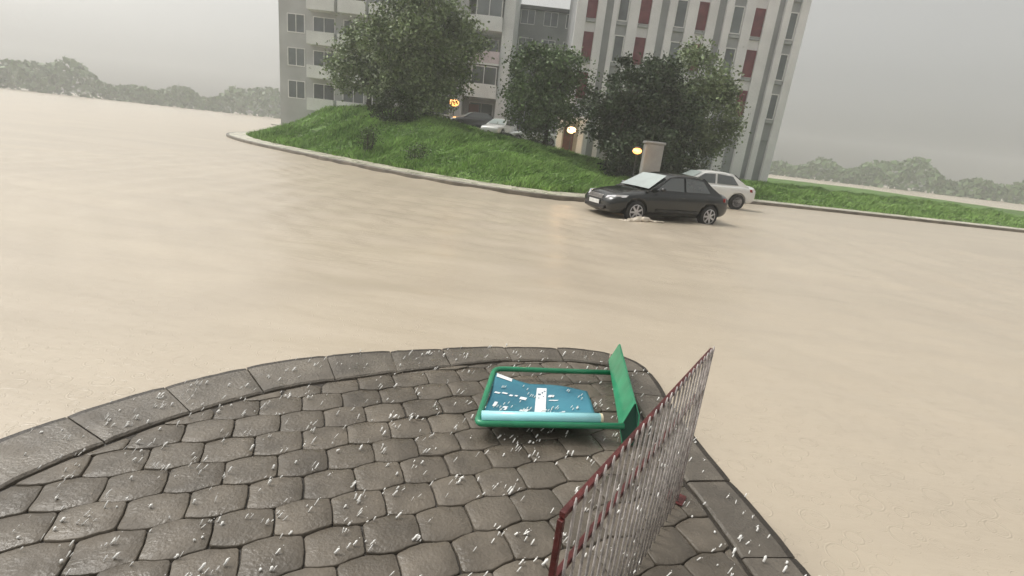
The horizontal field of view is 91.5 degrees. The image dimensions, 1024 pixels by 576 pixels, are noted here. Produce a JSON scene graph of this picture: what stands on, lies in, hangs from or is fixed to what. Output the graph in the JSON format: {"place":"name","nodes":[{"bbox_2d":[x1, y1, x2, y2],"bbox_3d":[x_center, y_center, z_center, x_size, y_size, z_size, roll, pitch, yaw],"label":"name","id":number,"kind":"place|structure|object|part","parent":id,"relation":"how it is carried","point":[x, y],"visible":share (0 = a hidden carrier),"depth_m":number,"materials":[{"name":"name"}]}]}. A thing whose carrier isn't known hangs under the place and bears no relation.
{"place":"outdoors","nodes":[
{"label":"outdoors","id":0,"kind":"place"},
{"bbox_2d":[0,360,751,575],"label":"paving","id":1,"kind":"structure","parent":0,"point":[83,490],"depth_m":2.38,"materials":[{"name":"grey stone"}]},
{"bbox_2d":[12,344,827,575],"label":"rain splashes","id":2,"kind":"object","parent":1,"relation":"on","point":[418,536],"visible":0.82,"depth_m":2.49,"materials":[{"name":"liquid"}]},
{"bbox_2d":[475,344,639,444],"bbox_3d":[0.338,0.671,3.466,1.086,0.233,1.199,6,16,0],"label":"advertising stand","id":3,"kind":"object","parent":1,"relation":"on","point":[514,392],"visible":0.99,"depth_m":3.26,"materials":[{"name":"green metal"}]},
{"bbox_2d":[548,346,714,575],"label":"railing","id":4,"kind":"object","parent":1,"relation":"on","point":[674,496],"visible":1,"depth_m":1.80,"materials":[{"name":"grey metal"}]},
{"bbox_2d":[0,85,1023,575],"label":"flood water","id":5,"kind":"structure","parent":0,"point":[862,409],"depth_m":5.68,"materials":[{"name":"beige liquid"}]},
{"bbox_2d":[619,216,664,222],"bbox_3d":[3.609,-1.906,13.808,1.567,0.170,0.374,-2,18,-26],"label":"wheel splash","id":6,"kind":"object","parent":5,"relation":"on","point":[641,219],"visible":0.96,"depth_m":13.67,"materials":[{"name":"liquid"}]},
{"bbox_2d":[584,171,727,224],"bbox_3d":[4.377,-2.773,15.038,4.364,1.455,2.127,-1,18,-23],"label":"flooded car","id":7,"kind":"object","parent":5,"relation":"in","point":[667,194],"visible":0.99,"depth_m":14.34,"materials":[{"name":"black paint"}]},
{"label":"side window","id":8,"kind":"part","parent":7,"relation":"part of","materials":[{"name":"grey glass"}]},
{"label":"side window","id":9,"kind":"part","parent":7,"relation":"part of","materials":[{"name":"grey glass"}]},
{"bbox_2d":[682,169,755,209],"bbox_3d":[7.888,-4.267,21.006,4.324,1.455,1.760,5,16,-6],"label":"parked car","id":10,"kind":"object","parent":5,"relation":"on","point":[736,191],"visible":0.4,"depth_m":20.32,"materials":[{"name":"white paint"}]},
{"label":"side window","id":11,"kind":"part","parent":10,"relation":"part of","materials":[{"name":"grey glass"}]},
{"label":"side window","id":12,"kind":"part","parent":10,"relation":"part of","materials":[{"name":"grey glass"}]},
{"bbox_2d":[0,0,1023,199],"label":"sky","id":13,"kind":"structure","parent":0,"point":[941,81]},
{"bbox_2d":[229,124,1023,229],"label":"pavement","id":14,"kind":"structure","parent":0,"point":[241,135],"depth_m":22.42,"materials":[{"name":"concrete"}]},
{"bbox_2d":[244,103,1023,229],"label":"grass bank","id":15,"kind":"structure","parent":0,"point":[879,193],"depth_m":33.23,"materials":[{"name":"plant"}]},
{"bbox_2d":[316,13,399,107],"bbox_3d":[-9.344,-14.764,32.528,7.122,5.868,5.693,6,16,0],"label":"broadleaf tree","id":16,"kind":"object","parent":15,"relation":"on","point":[350,65],"visible":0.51,"depth_m":31.57,"materials":[{"name":"green plant"}]},
{"bbox_2d":[356,124,385,151],"bbox_3d":[-6.779,-7.062,23.840,1.380,1.595,1.344,-5,20,-34],"label":"tall weed","id":17,"kind":"object","parent":15,"relation":"on","point":[367,140],"visible":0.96,"depth_m":23.68,"materials":[{"name":"green plant"}]},
{"bbox_2d":[365,84,421,122],"bbox_3d":[-6.728,-10.231,28.114,3.237,2.250,2.262,6,16,0],"label":"shrub","id":18,"kind":"object","parent":15,"relation":"on","point":[401,114],"visible":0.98,"depth_m":27.89,"materials":[{"name":"green plant"}]},
{"bbox_2d":[278,0,521,128],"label":"apartment block","id":19,"kind":"structure","parent":15,"relation":"on","point":[305,26],"depth_m":46.10,"materials":[{"name":"grey paint"}]},
{"bbox_2d":[287,47,304,66],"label":"window","id":20,"kind":"structure","parent":19,"relation":"in","point":[296,56],"depth_m":46.46,"materials":[{"name":"grey glass"}]},
{"bbox_2d":[287,12,304,33],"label":"window","id":21,"kind":"structure","parent":19,"relation":"in","point":[295,22],"depth_m":45.66,"materials":[{"name":"grey glass"}]},
{"bbox_2d":[288,80,305,98],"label":"window","id":22,"kind":"structure","parent":19,"relation":"in","point":[296,89],"depth_m":47.27,"materials":[{"name":"grey glass"}]},
{"bbox_2d":[313,50,333,66],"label":"window","id":23,"kind":"structure","parent":19,"relation":"in","point":[317,57],"depth_m":46.41,"materials":[{"name":"grey glass"}]},
{"bbox_2d":[313,83,334,100],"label":"window","id":24,"kind":"structure","parent":19,"relation":"in","point":[320,91],"depth_m":47.26,"materials":[{"name":"grey glass"}]},
{"bbox_2d":[313,16,334,33],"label":"window","id":25,"kind":"structure","parent":19,"relation":"in","point":[321,24],"depth_m":45.63,"materials":[{"name":"grey glass"}]},
{"bbox_2d":[343,88,363,103],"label":"window","id":26,"kind":"structure","parent":19,"relation":"in","point":[357,98],"depth_m":47.32,"materials":[{"name":"grey glass"}]},
{"bbox_2d":[343,19,365,35],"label":"window","id":27,"kind":"structure","parent":19,"relation":"in","point":[346,22],"depth_m":45.55,"materials":[{"name":"grey glass"}]},
{"bbox_2d":[433,99,449,115],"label":"window","id":28,"kind":"structure","parent":19,"relation":"in","point":[444,113],"depth_m":47.43,"materials":[{"name":"grey glass"}]},
{"bbox_2d":[468,104,478,112],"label":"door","id":29,"kind":"structure","parent":19,"relation":"in","point":[472,107],"depth_m":48.68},
{"bbox_2d":[469,101,492,115],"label":"window","id":30,"kind":"structure","parent":19,"relation":"in","point":[487,108],"depth_m":48.69,"materials":[{"name":"grey glass"}]},
{"bbox_2d":[471,65,496,85],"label":"window","id":31,"kind":"structure","parent":19,"relation":"in","point":[487,78],"depth_m":45.96,"materials":[{"name":"grey glass"}]},
{"bbox_2d":[477,38,498,51],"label":"window","id":32,"kind":"structure","parent":19,"relation":"in","point":[496,41],"depth_m":47.11,"materials":[{"name":"grey glass"}]},
{"bbox_2d":[476,0,503,16],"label":"window","id":33,"kind":"structure","parent":19,"relation":"in","point":[494,8],"depth_m":44.40,"materials":[{"name":"grey glass"}]},
{"bbox_2d":[397,141,430,159],"bbox_3d":[-4.256,-5.846,21.985,1.452,1.347,1.347,-1,18,-23],"label":"tall weed","id":34,"kind":"object","parent":15,"relation":"on","point":[420,152],"visible":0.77,"depth_m":21.89,"materials":[{"name":"green plant"}]},
{"bbox_2d":[341,0,497,121],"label":"broadleaf tree","id":35,"kind":"object","parent":15,"relation":"on","point":[417,57],"visible":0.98,"depth_m":27.98,"materials":[{"name":"green plant"}]},
{"bbox_2d":[450,100,458,115],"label":"street lamp","id":36,"kind":"object","parent":15,"relation":"on","point":[454,105],"visible":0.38,"depth_m":44.00,"materials":[{"name":"glass"}]},
{"bbox_2d":[487,130,552,146],"bbox_3d":[0.699,-10.924,37.016,5.244,1.065,0.965,6,16,0],"label":"kerb","id":37,"kind":"object","parent":15,"relation":"on","point":[534,140],"visible":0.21,"depth_m":36.65,"materials":[{"name":"grey concrete"}]},
{"bbox_2d":[510,4,569,130],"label":"grey block","id":38,"kind":"structure","parent":15,"relation":"on","point":[536,23],"depth_m":54.14,"materials":[{"name":"paint"}]},
{"bbox_2d":[510,117,523,129],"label":"window","id":39,"kind":"structure","parent":38,"relation":"in","point":[510,117],"depth_m":56.97,"materials":[{"name":"grey glass"}]},
{"bbox_2d":[517,37,532,51],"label":"window","id":40,"kind":"structure","parent":38,"relation":"in","point":[522,40],"depth_m":54.57,"materials":[{"name":"grey glass"}]},
{"bbox_2d":[520,9,535,24],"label":"window","id":41,"kind":"structure","parent":38,"relation":"in","point":[527,15],"depth_m":53.89,"materials":[{"name":"grey glass"}]},
{"bbox_2d":[541,39,554,44],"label":"window","id":42,"kind":"structure","parent":38,"relation":"in","point":[544,41],"depth_m":54.52,"materials":[{"name":"grey glass"}]},
{"bbox_2d":[543,11,558,27],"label":"window","id":43,"kind":"structure","parent":38,"relation":"in","point":[550,18],"depth_m":53.89,"materials":[{"name":"grey glass"}]},
{"bbox_2d":[565,14,568,28],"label":"window","id":44,"kind":"structure","parent":38,"relation":"in","point":[567,17],"depth_m":53.88,"materials":[{"name":"grey glass"}]},
{"bbox_2d":[490,36,606,145],"bbox_3d":[2.257,-11.391,29.303,7.153,6.467,5.094,6,16,0],"label":"broadleaf tree","id":45,"kind":"object","parent":15,"relation":"on","point":[553,77],"visible":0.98,"depth_m":28.54,"materials":[{"name":"green plant"}]},
{"bbox_2d":[567,127,575,149],"bbox_3d":[4.415,-11.190,37.860,0.722,2.021,0.722,6,16,0],"label":"street lamp","id":46,"kind":"object","parent":15,"relation":"on","point":[573,129],"visible":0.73,"depth_m":37.45,"materials":[{"name":"glass"}]},
{"bbox_2d":[632,146,641,176],"bbox_3d":[5.778,-5.664,23.586,0.425,2.026,0.425,6,16,0],"label":"street lamp","id":47,"kind":"object","parent":15,"relation":"on","point":[637,150],"visible":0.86,"depth_m":23.27,"materials":[{"name":"glass"}]},
{"bbox_2d":[563,51,713,177],"bbox_3d":[7.164,-8.871,26.666,6.495,7.210,6.687,-9,22,-42],"label":"broadleaf tree","id":48,"kind":"object","parent":15,"relation":"on","point":[659,109],"visible":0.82,"depth_m":25.59,"materials":[{"name":"green plant"}]},
{"bbox_2d":[639,141,665,173],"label":"entrance pier","id":49,"kind":"structure","parent":15,"relation":"on","point":[652,155],"depth_m":23.63,"materials":[{"name":"grey concrete"}]},
{"bbox_2d":[552,0,811,181],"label":"white block","id":50,"kind":"structure","parent":15,"relation":"on","point":[760,41],"depth_m":37.78,"materials":[{"name":"paint"}]},
{"bbox_2d":[562,126,574,150],"bbox_3d":[4.463,-11.782,39.722,0.800,2.100,0.047,6,16,0],"label":"door","id":51,"kind":"structure","parent":50,"relation":"in","point":[566,138],"depth_m":39.71,"materials":[{"name":"brown wood"}]},
{"bbox_2d":[575,72,587,97],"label":"window","id":52,"kind":"structure","parent":50,"relation":"in","point":[581,94],"depth_m":38.92,"materials":[{"name":"grey glass"}]},
{"bbox_2d":[581,31,593,58],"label":"window","id":53,"kind":"structure","parent":50,"relation":"in","point":[588,36],"depth_m":38.01,"materials":[{"name":"red"}]},
{"bbox_2d":[586,0,597,17],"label":"window","id":54,"kind":"structure","parent":50,"relation":"in","point":[592,4],"depth_m":37.34,"materials":[{"name":"red"}]},
{"bbox_2d":[610,35,624,61],"bbox_3d":[8.063,-18.248,38.051,0.790,1.890,0.080,6,16,0],"label":"window","id":55,"kind":"structure","parent":50,"relation":"in","point":[618,43],"depth_m":38.01,"materials":[{"name":"grey glass"}]},
{"bbox_2d":[617,0,630,21],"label":"window","id":56,"kind":"structure","parent":50,"relation":"in","point":[623,11],"depth_m":37.30,"materials":[{"name":"grey glass"}]},
{"bbox_2d":[632,37,645,64],"bbox_3d":[9.652,-18.067,38.051,0.790,1.890,0.080,6,16,0],"label":"window","id":57,"kind":"structure","parent":50,"relation":"in","point":[639,45],"depth_m":38.01,"materials":[{"name":"red glass"}]},
{"bbox_2d":[638,0,651,23],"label":"window","id":58,"kind":"structure","parent":50,"relation":"in","point":[645,9],"depth_m":37.28,"materials":[{"name":"red glass"}]},
{"bbox_2d":[668,41,680,62],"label":"window","id":59,"kind":"structure","parent":50,"relation":"in","point":[673,44],"depth_m":37.91,"materials":[{"name":"grey glass"}]},
{"bbox_2d":[673,0,688,27],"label":"window","id":60,"kind":"structure","parent":50,"relation":"in","point":[682,5],"depth_m":37.24,"materials":[{"name":"grey glass"}]},
{"bbox_2d":[695,1,709,30],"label":"window","id":61,"kind":"structure","parent":50,"relation":"in","point":[704,6],"depth_m":37.24,"materials":[{"name":"red glass"}]},
{"bbox_2d":[722,47,736,74],"bbox_3d":[16.483,-17.288,38.051,0.840,1.890,0.080,6,16,0],"label":"window","id":62,"kind":"structure","parent":50,"relation":"in","point":[727,57],"depth_m":37.97,"materials":[{"name":"grey glass"}]},
{"bbox_2d":[729,5,744,34],"bbox_3d":[16.793,-20.005,37.247,0.840,1.890,0.080,6,16,0],"label":"window","id":63,"kind":"structure","parent":50,"relation":"in","point":[738,13],"depth_m":37.24,"materials":[{"name":"grey glass"}]},
{"bbox_2d":[734,90,747,115],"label":"window","id":64,"kind":"structure","parent":50,"relation":"in","point":[744,92],"depth_m":38.75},
{"bbox_2d":[741,50,756,77],"bbox_3d":[18.048,-17.110,38.051,0.790,1.890,0.080,6,16,0],"label":"window","id":65,"kind":"structure","parent":50,"relation":"in","point":[750,56],"depth_m":38.04,"materials":[{"name":"red glass"}]},
{"bbox_2d":[750,8,765,36],"bbox_3d":[18.357,-19.827,37.247,0.790,1.890,0.080,6,16,0],"label":"window","id":66,"kind":"structure","parent":50,"relation":"in","point":[759,16],"depth_m":37.24,"materials":[{"name":"red glass"}]},
{"bbox_2d":[766,94,778,119],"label":"window","id":67,"kind":"structure","parent":50,"relation":"in","point":[774,97],"depth_m":38.84,"materials":[{"name":"grey glass"}]},
{"bbox_2d":[775,54,788,80],"bbox_3d":[20.557,-16.824,38.051,0.640,1.890,0.080,6,16,0],"label":"window","id":68,"kind":"structure","parent":50,"relation":"in","point":[784,57],"depth_m":38.05,"materials":[{"name":"grey glass"}]},
{"bbox_2d":[785,12,798,40],"bbox_3d":[20.866,-19.541,37.247,0.640,1.890,0.080,6,16,0],"label":"window","id":69,"kind":"structure","parent":50,"relation":"in","point":[793,19],"depth_m":37.24,"materials":[{"name":"grey glass"}]},
{"bbox_2d":[664,155,723,173],"bbox_3d":[9.507,-5.927,26.621,3.162,2.410,3.036,-3,19,-29],"label":"shrub","id":70,"kind":"object","parent":15,"relation":"on","point":[698,163],"visible":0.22,"depth_m":26.02,"materials":[{"name":"green plant"}]},
{"bbox_2d":[667,31,750,172],"bbox_3d":[10.509,-10.328,29.376,7.324,8.215,6.449,6,16,0],"label":"broadleaf tree","id":71,"kind":"object","parent":15,"relation":"on","point":[714,86],"visible":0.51,"depth_m":28.16,"materials":[{"name":"green plant"}]},
{"label":"ground","id":72,"kind":"structure","parent":0,"visible":0},
{"bbox_2d":[0,346,810,575],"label":"kerb","id":73,"kind":"structure","parent":72,"relation":"on","point":[712,486],"depth_m":2.92,"materials":[{"name":"stone"}]},
{"bbox_2d":[0,56,1023,204],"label":"distant trees","id":74,"kind":"object","parent":72,"relation":"on","point":[43,79],"visible":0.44,"depth_m":170.02,"materials":[{"name":"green plant"}]},
{"bbox_2d":[226,124,1023,232],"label":"kerb","id":75,"kind":"structure","parent":72,"relation":"on","point":[502,190],"depth_m":22.07,"materials":[{"name":"concrete"}]},
{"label":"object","id":76,"kind":"structure","parent":0,"visible":0},
{"bbox_2d":[449,112,493,127],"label":"parked car","id":77,"kind":"object","parent":76,"relation":"on","point":[477,119],"visible":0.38,"depth_m":40.66,"materials":[{"name":"grey paint"}]},
{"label":"side window","id":78,"kind":"part","parent":77,"relation":"part of","materials":[{"name":"grey glass"}]},
{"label":"side window","id":79,"kind":"part","parent":77,"relation":"part of","materials":[{"name":"grey glass"}]},
{"bbox_2d":[481,118,517,132],"bbox_3d":[-0.977,-13.052,40.627,1.760,1.455,4.324,12,17,19],"label":"parked car","id":80,"kind":"object","parent":76,"relation":"on","point":[493,125],"visible":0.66,"depth_m":39.58,"materials":[{"name":"white paint"}]},
{"bbox_2d":[509,127,555,145],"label":"parked car","id":81,"kind":"object","parent":76,"relation":"on","point":[549,143],"visible":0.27,"depth_m":40.14,"materials":[{"name":"silver metal"}]}
]}

